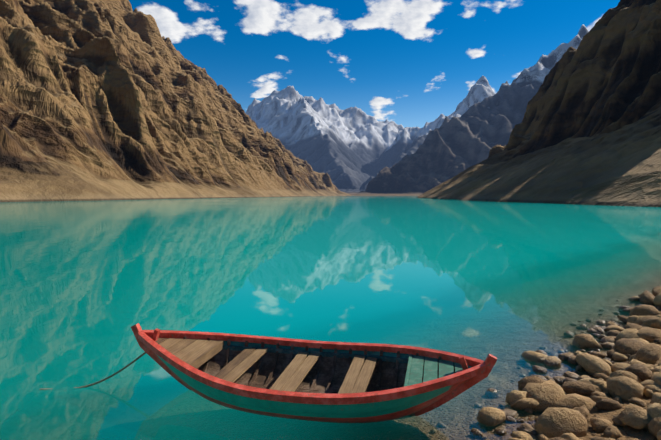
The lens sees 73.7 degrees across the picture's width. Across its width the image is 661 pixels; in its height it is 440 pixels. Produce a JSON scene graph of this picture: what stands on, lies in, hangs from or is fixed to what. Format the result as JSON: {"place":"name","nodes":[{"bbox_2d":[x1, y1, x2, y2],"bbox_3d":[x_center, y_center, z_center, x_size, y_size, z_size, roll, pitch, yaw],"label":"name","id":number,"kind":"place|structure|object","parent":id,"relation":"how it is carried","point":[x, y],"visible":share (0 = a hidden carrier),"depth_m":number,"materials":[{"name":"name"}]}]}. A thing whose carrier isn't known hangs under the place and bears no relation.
{"place":"outdoors","nodes":[
{"label":"outdoors","id":0,"kind":"place"},
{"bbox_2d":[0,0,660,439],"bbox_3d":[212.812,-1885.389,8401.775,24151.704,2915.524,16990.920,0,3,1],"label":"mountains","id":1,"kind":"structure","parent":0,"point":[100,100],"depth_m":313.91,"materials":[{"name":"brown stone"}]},
{"bbox_2d":[430,286,660,439],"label":"shore rocks","id":2,"kind":"object","parent":1,"relation":"on","point":[566,407],"visible":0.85,"depth_m":4.83,"materials":[{"name":"brown stone"}]},
{"bbox_2d":[0,196,660,439],"bbox_3d":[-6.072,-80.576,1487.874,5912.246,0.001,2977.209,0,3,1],"label":"lake water","id":3,"kind":"structure","parent":0,"point":[85,286],"depth_m":11.77,"materials":[{"name":"teal liquid"}]},
{"bbox_2d":[39,352,145,389],"bbox_3d":[-3.459,2.213,5.003,2.645,1.327,0.187,-1,3,-14],"label":"mooring rope","id":4,"kind":"object","parent":3,"relation":"in","point":[120,370],"visible":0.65,"depth_m":5.18,"materials":[{"name":"grey fabric"}]},
{"bbox_2d":[131,323,496,422],"bbox_3d":[-0.367,1.661,4.777,4.084,0.851,1.436,0,5,14],"label":"wooden boat","id":5,"kind":"object","parent":3,"relation":"on","point":[326,381],"visible":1,"depth_m":4.76,"materials":[{"name":"paint"}]},
{"bbox_2d":[129,0,619,127],"label":"sky","id":6,"kind":"structure","parent":0,"point":[408,63],"materials":[{"name":"blue"}]}
]}

